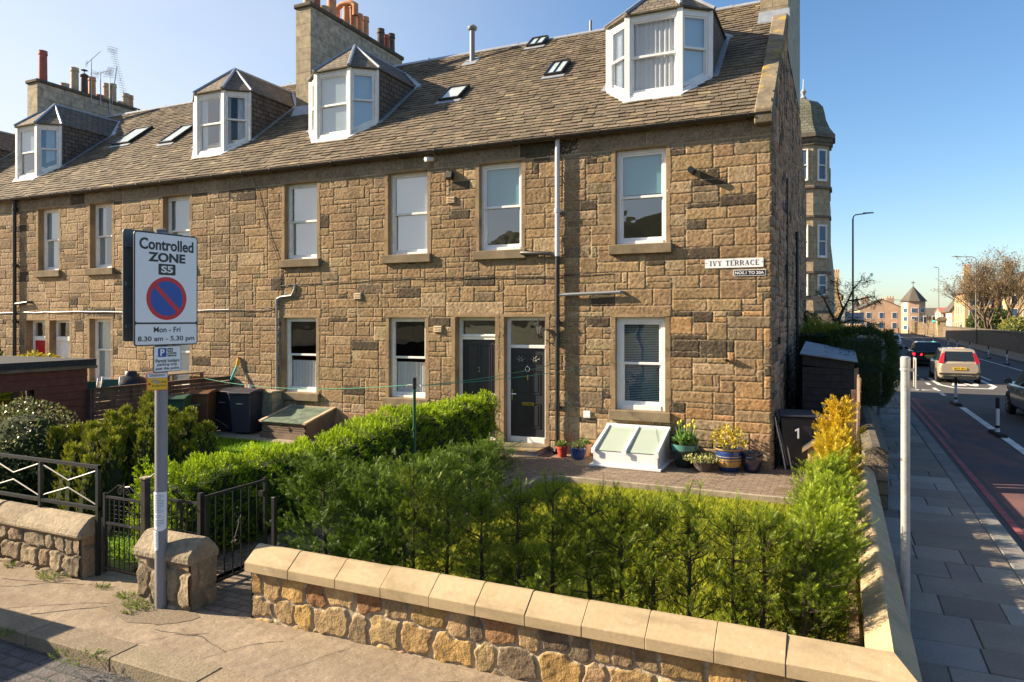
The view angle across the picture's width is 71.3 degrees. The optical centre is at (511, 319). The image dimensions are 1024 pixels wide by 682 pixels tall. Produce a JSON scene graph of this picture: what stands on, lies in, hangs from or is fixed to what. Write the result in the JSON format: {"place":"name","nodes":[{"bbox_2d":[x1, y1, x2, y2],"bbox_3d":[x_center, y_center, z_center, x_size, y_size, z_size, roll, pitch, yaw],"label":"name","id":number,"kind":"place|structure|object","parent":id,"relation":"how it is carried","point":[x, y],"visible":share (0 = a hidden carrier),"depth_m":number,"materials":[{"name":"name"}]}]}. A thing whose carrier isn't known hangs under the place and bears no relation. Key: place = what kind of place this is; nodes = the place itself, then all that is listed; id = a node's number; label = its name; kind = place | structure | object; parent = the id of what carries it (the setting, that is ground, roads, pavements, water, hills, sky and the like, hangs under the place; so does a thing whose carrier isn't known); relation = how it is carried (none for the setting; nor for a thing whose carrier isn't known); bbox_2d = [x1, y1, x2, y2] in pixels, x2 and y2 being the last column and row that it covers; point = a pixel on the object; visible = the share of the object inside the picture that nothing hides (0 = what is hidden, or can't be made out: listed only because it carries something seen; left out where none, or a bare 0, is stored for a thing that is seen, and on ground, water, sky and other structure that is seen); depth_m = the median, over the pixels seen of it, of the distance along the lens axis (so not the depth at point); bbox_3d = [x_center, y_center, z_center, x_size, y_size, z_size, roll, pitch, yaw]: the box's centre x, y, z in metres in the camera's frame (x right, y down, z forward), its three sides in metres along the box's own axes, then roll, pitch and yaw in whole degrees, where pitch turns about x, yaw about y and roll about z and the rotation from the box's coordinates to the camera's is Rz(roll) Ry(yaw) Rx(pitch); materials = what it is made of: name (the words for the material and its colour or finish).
{"place":"outdoors","nodes":[
{"label":"outdoors","id":0,"kind":"place"},
{"bbox_2d":[0,639,140,681],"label":"terrace road","id":1,"kind":"structure","parent":0,"point":[20,663],"depth_m":5.85,"materials":[{"name":"grey asphalt"}]},
{"bbox_2d":[0,607,272,681],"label":"kerb","id":2,"kind":"structure","parent":1,"relation":"on","point":[134,661],"depth_m":5.92,"materials":[{"name":"stone"}]},
{"bbox_2d":[25,435,304,570],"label":"neighbour lawn","id":3,"kind":"structure","parent":0,"point":[121,564],"depth_m":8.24,"materials":[{"name":"plant"}]},
{"bbox_2d":[0,395,82,504],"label":"shrub","id":4,"kind":"object","parent":3,"relation":"on","point":[23,433],"visible":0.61,"depth_m":10.12,"materials":[{"name":"green plant"}]},
{"bbox_2d":[31,390,220,527],"bbox_3d":[-5.436,1.903,10.245,2.715,1.721,2.154,0,0,36],"label":"thuja","id":5,"kind":"object","parent":3,"relation":"on","point":[117,446],"visible":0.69,"depth_m":9.69,"materials":[{"name":"green plant"}]},
{"bbox_2d":[196,430,315,444],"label":"neighbour yard","id":6,"kind":"structure","parent":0,"point":[251,435],"depth_m":17.08,"materials":[{"name":"plant"}]},
{"bbox_2d":[182,389,217,432],"bbox_3d":[-7.535,2.226,17.307,0.620,1.062,0.797,0,0,-4],"label":"wheelie bin","id":7,"kind":"object","parent":6,"relation":"on","point":[203,401],"visible":0.61,"depth_m":17.01,"materials":[{"name":"brown plastic"}]},
{"bbox_2d":[215,387,243,430],"bbox_3d":[-7.018,2.226,17.843,0.620,1.062,0.797,0,0,16],"label":"wheelie bin","id":8,"kind":"object","parent":6,"relation":"on","point":[223,418],"visible":0.48,"depth_m":17.54,"materials":[{"name":"plastic"}]},
{"bbox_2d":[227,388,264,432],"bbox_3d":[-6.489,2.226,17.489,0.620,1.062,0.797,0,0,10],"label":"wheelie bin","id":9,"kind":"object","parent":6,"relation":"on","point":[246,409],"visible":0.95,"depth_m":17.20,"materials":[{"name":"grey plastic"}]},
{"bbox_2d":[258,389,284,430],"bbox_3d":[-6.022,2.260,17.800,0.520,1.000,0.450,0,0,25],"label":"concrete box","id":10,"kind":"object","parent":6,"relation":"on","point":[272,401],"visible":0.58,"depth_m":17.62,"materials":[{"name":"concrete"}]},
{"bbox_2d":[259,404,335,440],"bbox_3d":[-5.112,2.445,17.003,1.400,0.670,1.100,0,0,25],"label":"cold frame","id":11,"kind":"object","parent":6,"relation":"on","point":[284,422],"visible":0.95,"depth_m":16.75,"materials":[{"name":"brown wood"}]},
{"bbox_2d":[0,562,529,681],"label":"footway","id":12,"kind":"structure","parent":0,"point":[357,662],"depth_m":6.14,"materials":[{"name":"concrete"}]},
{"bbox_2d":[0,356,97,430],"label":"garden shed","id":13,"kind":"structure","parent":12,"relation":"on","point":[61,381],"depth_m":14.45,"materials":[{"name":"wood"}]},
{"bbox_2d":[0,387,36,419],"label":"window","id":14,"kind":"structure","parent":13,"relation":"in","point":[6,396],"depth_m":13.85,"materials":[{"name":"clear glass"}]},
{"bbox_2d":[0,499,111,578],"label":"garden wall","id":15,"kind":"structure","parent":12,"relation":"on","point":[45,539],"depth_m":7.83,"materials":[{"name":"beige stone"}]},
{"bbox_2d":[0,453,100,575],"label":"railing","id":16,"kind":"object","parent":15,"relation":"on","point":[40,499],"visible":0.98,"depth_m":7.92,"materials":[{"name":"black metal"}]},
{"bbox_2d":[102,597,199,624],"bbox_3d":[-3.433,2.756,6.774,1.123,0.001,0.568,0,0,25],"label":"asphalt patch","id":17,"kind":"object","parent":12,"relation":"on","point":[165,615],"visible":0.72,"depth_m":6.67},
{"bbox_2d":[139,473,168,535],"bbox_3d":[-3.684,2.193,7.341,0.320,1.234,0.097,0,0,20],"label":"fence post","id":18,"kind":"object","parent":12,"relation":"on","point":[146,500],"visible":0.47,"depth_m":7.36,"materials":[{"name":"black metal"}]},
{"bbox_2d":[103,484,140,574],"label":"garden gate","id":19,"kind":"structure","parent":18,"relation":"attached to","point":[109,523],"depth_m":7.58,"materials":[{"name":"black metal"}]},
{"bbox_2d":[155,228,167,608],"bbox_3d":[-3.370,0.992,6.858,0.124,3.737,0.122,0,0,25],"label":"sign pole","id":20,"kind":"object","parent":12,"relation":"on","point":[161,443],"visible":0.52,"depth_m":6.81,"materials":[{"name":"metal"}]},
{"bbox_2d":[122,229,178,341],"bbox_3d":[-3.470,-0.325,6.936,0.042,1.060,0.620,0,0,31],"label":"parking sign","id":21,"kind":"object","parent":20,"relation":"attached to","point":[127,284],"visible":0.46,"depth_m":6.71,"materials":[{"name":"metal"}]},
{"bbox_2d":[153,491,166,550],"bbox_3d":[-3.378,1.926,6.824,0.128,0.562,0.065,0,0,12],"label":"notice","id":22,"kind":"object","parent":20,"relation":"attached to","point":[160,511],"visible":1,"depth_m":6.80,"materials":[{"name":"white paper"}]},
{"bbox_2d":[133,231,197,345],"bbox_3d":[-3.303,-0.287,6.817,0.035,1.065,0.650,0,0,31],"label":"parking sign","id":23,"kind":"object","parent":20,"relation":"attached to","point":[165,289],"visible":1,"depth_m":6.79,"materials":[{"name":"white metal"}]},
{"bbox_2d":[153,345,180,372],"bbox_3d":[-3.300,0.374,6.833,0.015,0.248,0.285,0,0,31],"label":"parking sign","id":24,"kind":"object","parent":20,"relation":"attached to","point":[166,358],"visible":1,"depth_m":6.82,"materials":[{"name":"metal"}]},
{"bbox_2d":[133,527,218,611],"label":"gate pier","id":25,"kind":"structure","parent":12,"relation":"on","point":[191,569],"depth_m":6.85,"materials":[{"name":"beige stone"}]},
{"bbox_2d":[169,492,203,535],"bbox_3d":[-3.353,2.285,7.340,0.455,1.050,0.044,0,0,25],"label":"railing","id":26,"kind":"object","parent":12,"relation":"on","point":[199,503],"visible":0.56,"depth_m":7.29,"materials":[{"name":"black metal"}]},
{"bbox_2d":[130,463,488,574],"bbox_3d":[-2.239,2.770,11.142,1.110,0.001,7.400,0,0,25],"label":"bed under hedge","id":27,"kind":"object","parent":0,"point":[220,561],"visible":0.2,"depth_m":8.68,"materials":[{"name":"soil"}]},
{"bbox_2d":[123,388,500,556],"bbox_3d":[-2.335,2.096,11.207,1.202,1.489,7.363,0,0,29],"label":"hedge","id":28,"kind":"object","parent":27,"relation":"on","point":[441,423],"visible":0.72,"depth_m":9.66,"materials":[{"name":"green plant"}]},
{"bbox_2d":[199,452,808,618],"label":"garden path","id":29,"kind":"structure","parent":0,"point":[234,599],"depth_m":12.39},
{"bbox_2d":[204,477,267,582],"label":"garden gate","id":30,"kind":"structure","parent":29,"relation":"on","point":[263,493],"depth_m":7.64,"materials":[{"name":"black metal"}]},
{"bbox_2d":[496,441,548,455],"bbox_3d":[0.098,2.720,14.965,1.290,0.180,0.820,0,0,25],"label":"door step","id":31,"kind":"object","parent":29,"relation":"on","point":[531,449],"depth_m":14.69,"materials":[{"name":"stone"}]},
{"bbox_2d":[401,475,798,558],"bbox_3d":[0.712,2.904,10.607,3.662,0.312,7.773,0,0,64],"label":"path edging","id":32,"kind":"object","parent":29,"relation":"on","point":[678,489],"visible":0.22,"depth_m":11.78,"materials":[{"name":"stone"}]},
{"bbox_2d":[589,423,672,471],"bbox_3d":[2.288,2.413,13.636,1.360,0.675,1.090,0,0,25],"label":"cellar skylight","id":33,"kind":"object","parent":29,"relation":"on","point":[635,440],"visible":1,"depth_m":13.42,"materials":[{"name":"white plastic"}]},
{"bbox_2d":[671,419,698,467],"bbox_3d":[3.252,2.306,13.400,0.522,0.901,0.535,0,0,-20],"label":"flower pot","id":34,"kind":"object","parent":29,"relation":"on","point":[683,443],"visible":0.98,"depth_m":13.26,"materials":[{"name":"ceramic"}]},
{"bbox_2d":[710,424,748,471],"bbox_3d":[3.952,2.322,13.048,0.739,0.868,0.734,0,0,25],"label":"flower pot","id":35,"kind":"object","parent":29,"relation":"on","point":[729,454],"visible":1,"depth_m":12.91,"materials":[{"name":"blue ceramic"}]},
{"bbox_2d":[778,409,815,468],"bbox_3d":[5.316,2.226,13.357,0.620,1.062,0.806,0,0,18],"label":"wheelie bin","id":36,"kind":"object","parent":29,"relation":"on","point":[796,425],"visible":0.75,"depth_m":13.07,"materials":[{"name":"plastic"}]},
{"bbox_2d":[800,341,857,415],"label":"garden shed","id":37,"kind":"structure","parent":29,"relation":"on","point":[821,379],"depth_m":15.05,"materials":[{"name":"wood"}]},
{"bbox_2d":[0,0,1023,319],"label":"sky","id":38,"kind":"structure","parent":0,"point":[922,101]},
{"bbox_2d":[110,324,936,668],"bbox_3d":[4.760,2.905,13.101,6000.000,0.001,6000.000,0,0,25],"label":"ground","id":39,"kind":"structure","parent":0,"point":[860,620],"depth_m":7.74,"materials":[{"name":"concrete"}]},
{"bbox_2d":[0,131,166,208],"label":"terraced house","id":40,"kind":"structure","parent":39,"relation":"on","point":[7,148],"depth_m":27.47,"materials":[{"name":"stone"}]},
{"bbox_2d":[0,50,296,414],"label":"terraced house","id":41,"kind":"structure","parent":39,"relation":"on","point":[79,163],"depth_m":21.23,"materials":[{"name":"stone"}]},
{"bbox_2d":[33,209,60,277],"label":"window","id":42,"kind":"structure","parent":41,"relation":"in","point":[51,217],"depth_m":22.07,"materials":[{"name":"white paint"}]},
{"bbox_2d":[85,203,114,275],"bbox_3d":[-11.908,-2.345,20.848,1.200,2.090,0.382,0,0,25],"label":"window","id":43,"kind":"structure","parent":41,"relation":"in","point":[101,266],"depth_m":21.09,"materials":[{"name":"white paint"}]},
{"bbox_2d":[95,319,110,387],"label":"window","id":44,"kind":"structure","parent":41,"relation":"in","point":[102,326],"depth_m":21.09,"materials":[{"name":"white paint"}]},
{"bbox_2d":[168,196,189,235],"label":"window","id":45,"kind":"structure","parent":41,"relation":"in","point":[178,207],"depth_m":19.79,"materials":[{"name":"white paint"}]},
{"bbox_2d":[223,0,806,469],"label":"terraced house","id":46,"kind":"structure","parent":39,"relation":"on","point":[583,200],"depth_m":15.69,"materials":[{"name":"stone"}]},
{"bbox_2d":[279,183,320,267],"bbox_3d":[-5.203,-2.345,17.741,1.260,2.090,0.325,0,0,25],"label":"window","id":47,"kind":"structure","parent":46,"relation":"in","point":[302,198],"depth_m":17.90,"materials":[{"name":"white paint"}]},
{"bbox_2d":[281,318,319,401],"bbox_3d":[-5.221,0.975,17.748,1.260,2.050,0.322,0,0,25],"label":"window","id":48,"kind":"structure","parent":46,"relation":"in","point":[301,374],"depth_m":17.86,"materials":[{"name":"white paint"}]},
{"bbox_2d":[383,318,429,407],"bbox_3d":[-2.381,0.975,16.445,1.230,2.050,0.322,0,0,25],"label":"window","id":49,"kind":"structure","parent":46,"relation":"in","point":[402,373],"depth_m":16.59,"materials":[{"name":"white paint"}]},
{"bbox_2d":[382,171,431,263],"bbox_3d":[-2.367,-2.345,16.440,1.300,2.090,0.325,0,0,25],"label":"window","id":50,"kind":"structure","parent":46,"relation":"in","point":[408,190],"depth_m":16.59,"materials":[{"name":"white paint"}]},
{"bbox_2d":[459,317,494,439],"bbox_3d":[-0.721,1.290,15.842,0.990,2.700,0.130,0,0,25],"label":"door","id":51,"kind":"structure","parent":46,"relation":"in","point":[477,355],"depth_m":15.85,"materials":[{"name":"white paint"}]},
{"bbox_2d":[473,162,526,259],"bbox_3d":[-0.230,-2.345,15.449,1.250,2.090,0.305,0,0,25],"label":"window","id":52,"kind":"structure","parent":46,"relation":"in","point":[501,183],"depth_m":15.56,"materials":[{"name":"white plastic"}]},
{"bbox_2d":[507,317,545,443],"bbox_3d":[0.343,1.290,15.320,0.960,2.700,0.130,0,0,25],"label":"door","id":53,"kind":"structure","parent":46,"relation":"in","point":[525,395],"depth_m":15.33,"materials":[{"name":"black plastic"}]},
{"bbox_2d":[608,317,670,422],"bbox_3d":[2.563,0.975,14.187,1.240,2.050,0.342,0,0,25],"label":"window","id":54,"kind":"structure","parent":46,"relation":"in","point":[636,404],"depth_m":14.27,"materials":[{"name":"white plastic"}]},
{"bbox_2d":[608,147,671,254],"bbox_3d":[2.564,-2.345,14.166,1.260,2.090,0.305,0,0,25],"label":"window","id":55,"kind":"structure","parent":46,"relation":"in","point":[643,171],"depth_m":14.26,"materials":[{"name":"white plastic"}]},
{"bbox_2d":[705,257,762,267],"bbox_3d":[4.149,-1.060,13.351,1.050,0.170,0.020,0,0,25],"label":"street sign","id":56,"kind":"object","parent":46,"relation":"attached to","point":[734,263],"visible":1,"depth_m":13.34,"materials":[{"name":"metal"}]},
{"bbox_2d":[245,464,921,681],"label":"garden wall","id":57,"kind":"structure","parent":39,"relation":"on","point":[520,633],"depth_m":5.46,"materials":[{"name":"stone"}]},
{"bbox_2d":[799,79,834,324],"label":"tenement","id":58,"kind":"structure","parent":39,"relation":"on","point":[818,137],"depth_m":34.49,"materials":[{"name":"stone"}]},
{"bbox_2d":[796,317,857,408],"bbox_3d":[9.037,1.362,20.489,1.810,2.891,2.782,0,0,35],"label":"shrub","id":59,"kind":"object","parent":39,"relation":"on","point":[813,335],"visible":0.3,"depth_m":19.86,"materials":[{"name":"green plant"}]},
{"bbox_2d":[803,273,887,332],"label":"old tree","id":60,"kind":"object","parent":39,"relation":"on","point":[842,310],"visible":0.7,"depth_m":23.94,"materials":[{"name":"brown plant"}]},
{"bbox_2d":[825,322,901,408],"bbox_3d":[8.935,0.985,18.215,1.902,1.918,6.429,0,0,25],"label":"hedge","id":61,"kind":"object","parent":39,"relation":"on","point":[869,364],"visible":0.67,"depth_m":16.61,"materials":[{"name":"green plant"}]},
{"bbox_2d":[844,296,900,332],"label":"terrace row","id":62,"kind":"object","parent":39,"relation":"on","point":[887,313],"visible":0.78,"depth_m":155.38,"materials":[{"name":"white paint"}]},
{"bbox_2d":[899,282,926,332],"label":"clock tower","id":63,"kind":"structure","parent":39,"relation":"on","point":[915,298],"depth_m":149.16,"materials":[{"name":"white paint"}]},
{"bbox_2d":[892,395,1023,585],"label":"kerb","id":64,"kind":"structure","parent":39,"relation":"on","point":[1009,548],"depth_m":10.55,"materials":[{"name":"stone"}]},
{"bbox_2d":[954,264,997,326],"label":"tenement","id":65,"kind":"structure","parent":39,"relation":"on","point":[961,312],"depth_m":115.23,"materials":[{"name":"white paint"}]},
{"bbox_2d":[933,244,1023,328],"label":"bare tree","id":66,"kind":"object","parent":39,"relation":"on","point":[991,290],"visible":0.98,"depth_m":80.39,"materials":[{"name":"brown plant"}]},
{"bbox_2d":[943,326,1023,353],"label":"boundary wall","id":67,"kind":"structure","parent":39,"relation":"on","point":[1012,341],"depth_m":71.81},
{"bbox_2d":[397,481,847,643],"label":"grass","id":68,"kind":"structure","parent":0,"point":[724,501],"depth_m":9.04,"materials":[{"name":"green plant"}]},
{"bbox_2d":[265,449,370,558],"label":"cypress","id":69,"kind":"object","parent":68,"relation":"on","point":[317,469],"visible":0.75,"depth_m":7.22,"materials":[{"name":"green plant"}]},
{"bbox_2d":[321,463,419,564],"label":"cypress","id":70,"kind":"object","parent":68,"relation":"on","point":[389,521],"visible":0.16,"depth_m":7.54,"materials":[{"name":"green plant"}]},
{"bbox_2d":[329,446,426,568],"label":"cypress","id":71,"kind":"object","parent":68,"relation":"on","point":[381,482],"visible":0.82,"depth_m":6.98,"materials":[{"name":"green plant"}]},
{"bbox_2d":[373,452,442,562],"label":"cypress","id":72,"kind":"object","parent":68,"relation":"on","point":[408,464],"visible":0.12,"depth_m":8.05,"materials":[{"name":"green plant"}]},
{"bbox_2d":[381,452,453,572],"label":"cypress","id":73,"kind":"object","parent":68,"relation":"on","point":[412,491],"visible":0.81,"depth_m":6.75,"materials":[{"name":"green plant"}]},
{"bbox_2d":[392,448,473,553],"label":"cypress","id":74,"kind":"object","parent":68,"relation":"on","point":[428,462],"visible":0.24,"depth_m":8.59,"materials":[{"name":"green plant"}]},
{"bbox_2d":[406,439,481,541],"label":"cypress","id":75,"kind":"object","parent":68,"relation":"on","point":[451,460],"visible":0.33,"depth_m":9.07,"materials":[{"name":"green plant"}]},
{"bbox_2d":[402,465,487,577],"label":"cypress","id":76,"kind":"object","parent":68,"relation":"on","point":[449,498],"visible":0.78,"depth_m":6.63,"materials":[{"name":"green plant"}]},
{"bbox_2d":[427,436,503,529],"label":"cypress","id":77,"kind":"object","parent":68,"relation":"on","point":[471,453],"visible":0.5,"depth_m":9.64,"materials":[{"name":"green plant"}]},
{"bbox_2d":[441,479,515,584],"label":"cypress","id":78,"kind":"object","parent":68,"relation":"on","point":[479,500],"visible":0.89,"depth_m":6.54,"materials":[{"name":"green plant"}]},
{"bbox_2d":[459,432,525,516],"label":"cypress","id":79,"kind":"object","parent":68,"relation":"on","point":[498,447],"visible":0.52,"depth_m":10.12,"materials":[{"name":"green plant"}]},
{"bbox_2d":[478,466,554,590],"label":"cypress","id":80,"kind":"object","parent":68,"relation":"on","point":[505,538],"visible":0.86,"depth_m":6.39,"materials":[{"name":"green plant"}]},
{"bbox_2d":[516,467,593,598],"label":"cypress","id":81,"kind":"object","parent":68,"relation":"on","point":[556,531],"visible":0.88,"depth_m":6.16,"materials":[{"name":"green plant"}]},
{"bbox_2d":[544,475,637,603],"bbox_3d":[0.646,2.101,6.092,0.805,1.520,0.694,0,0,-26],"label":"cypress","id":82,"kind":"object","parent":68,"relation":"on","point":[587,542],"visible":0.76,"depth_m":6.08,"materials":[{"name":"green plant"}]},
{"bbox_2d":[577,481,666,608],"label":"cypress","id":83,"kind":"object","parent":68,"relation":"on","point":[622,513],"visible":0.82,"depth_m":5.92,"materials":[{"name":"green plant"}]},
{"bbox_2d":[616,481,702,612],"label":"cypress","id":84,"kind":"object","parent":68,"relation":"on","point":[650,556],"visible":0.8,"depth_m":5.82,"materials":[{"name":"green plant"}]},
{"bbox_2d":[643,475,730,618],"bbox_3d":[1.460,2.069,5.821,0.688,1.584,0.754,0,0,43],"label":"cypress","id":85,"kind":"object","parent":68,"relation":"on","point":[688,528],"visible":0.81,"depth_m":5.75,"materials":[{"name":"green plant"}]},
{"bbox_2d":[689,488,784,629],"bbox_3d":[1.740,2.112,5.603,0.694,1.498,0.805,0,0,42],"label":"cypress","id":86,"kind":"object","parent":68,"relation":"on","point":[732,525],"visible":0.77,"depth_m":5.59,"materials":[{"name":"green plant"}]},
{"bbox_2d":[771,519,859,645],"bbox_3d":[3.345,2.854,7.798,0.750,0.001,6.420,0,0,25],"label":"planting bed","id":87,"kind":"object","parent":68,"relation":"on","point":[854,633],"depth_m":6.66,"materials":[{"name":"soil"}]},
{"bbox_2d":[713,499,809,636],"bbox_3d":[1.969,2.122,5.554,0.732,1.477,0.769,0,0,31],"label":"cypress","id":88,"kind":"object","parent":87,"relation":"on","point":[765,546],"visible":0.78,"depth_m":5.50,"materials":[{"name":"green plant"}]},
{"bbox_2d":[761,511,866,639],"bbox_3d":[2.240,2.139,5.388,0.716,1.445,0.830,0,0,-43],"label":"cypress","id":89,"kind":"object","parent":87,"relation":"on","point":[804,585],"visible":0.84,"depth_m":5.38,"materials":[{"name":"green plant"}]},
{"bbox_2d":[772,485,867,638],"bbox_3d":[2.707,2.163,6.378,0.819,1.397,0.806,0,0,-32],"label":"cypress","id":90,"kind":"object","parent":87,"relation":"on","point":[806,497],"visible":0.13,"depth_m":6.28,"materials":[{"name":"green plant"}]},
{"bbox_2d":[771,485,878,643],"bbox_3d":[2.433,2.107,5.632,0.850,1.509,0.812,0,0,28],"label":"cypress","id":91,"kind":"object","parent":87,"relation":"on","point":[837,627],"visible":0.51,"depth_m":5.57,"materials":[{"name":"green plant"}]},
{"bbox_2d":[786,459,864,561],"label":"cypress","id":92,"kind":"object","parent":87,"relation":"on","point":[810,473],"visible":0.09,"depth_m":8.09,"materials":[{"name":"green plant"}]},
{"bbox_2d":[788,467,869,611],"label":"cypress","id":93,"kind":"object","parent":87,"relation":"on","point":[836,493],"visible":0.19,"depth_m":6.89,"materials":[{"name":"green plant"}]},
{"bbox_2d":[795,445,867,522],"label":"cypress","id":94,"kind":"object","parent":87,"relation":"on","point":[842,463],"visible":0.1,"depth_m":9.02,"materials":[{"name":"green plant"}]},
{"bbox_2d":[808,424,867,516],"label":"cypress","id":95,"kind":"object","parent":87,"relation":"on","point":[834,441],"visible":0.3,"depth_m":9.63,"materials":[{"name":"yellow plant"}]},
{"bbox_2d":[811,394,870,474],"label":"cypress","id":96,"kind":"object","parent":87,"relation":"on","point":[840,416],"visible":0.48,"depth_m":10.21,"materials":[{"name":"yellow plant"}]},
{"bbox_2d":[872,397,1023,681],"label":"pavement","id":97,"kind":"structure","parent":0,"point":[966,605],"depth_m":7.55,"materials":[{"name":"grey concrete"}]},
{"bbox_2d":[859,405,889,509],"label":"boundary wall","id":98,"kind":"structure","parent":97,"relation":"on","point":[877,453],"depth_m":10.48,"materials":[{"name":"stone"}]},
{"bbox_2d":[900,356,916,625],"bbox_3d":[3.461,1.565,6.249,0.119,2.491,0.260,0,0,25],"label":"steel post","id":99,"kind":"object","parent":97,"relation":"on","point":[905,366],"visible":0.96,"depth_m":6.20,"materials":[{"name":"grey metal"}]},
{"bbox_2d":[874,333,1023,551],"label":"road","id":100,"kind":"structure","parent":0,"point":[981,403],"depth_m":26.58,"materials":[{"name":"grey asphalt"}]},
{"bbox_2d":[905,341,941,365],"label":"car","id":101,"kind":"object","parent":100,"relation":"on","point":[920,351],"visible":0.4,"depth_m":43.61,"materials":[{"name":"black paint"}]},
{"bbox_2d":[926,347,980,382],"bbox_3d":[20.837,2.111,33.707,2.068,1.601,4.135,0,0,25],"label":"car","id":102,"kind":"object","parent":100,"relation":"on","point":[953,362],"visible":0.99,"depth_m":32.06,"materials":[{"name":"beige paint"}]},
{"bbox_2d":[910,398,1023,541],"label":"red lines","id":103,"kind":"object","parent":100,"relation":"on","point":[1019,532],"visible":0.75,"depth_m":13.32,"materials":[{"name":"paint"}]},
{"bbox_2d":[911,399,1023,525],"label":"cycle lane","id":104,"kind":"structure","parent":100,"relation":"on","point":[995,464],"depth_m":15.29,"materials":[{"name":"red asphalt"}]},
{"bbox_2d":[1004,370,1023,413],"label":"car","id":105,"kind":"object","parent":100,"relation":"on","point":[1014,398],"visible":0.99,"depth_m":21.18,"materials":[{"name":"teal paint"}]},
{"label":"rear yard","id":106,"kind":"structure","parent":0,"visible":0},
{"bbox_2d":[87,376,232,426],"bbox_3d":[-8.125,2.107,16.839,0.100,1.305,3.890,0,0,25],"label":"fence","id":107,"kind":"object","parent":106,"relation":"on","point":[92,403],"visible":0.25,"depth_m":15.87,"materials":[{"name":"brown wood"}]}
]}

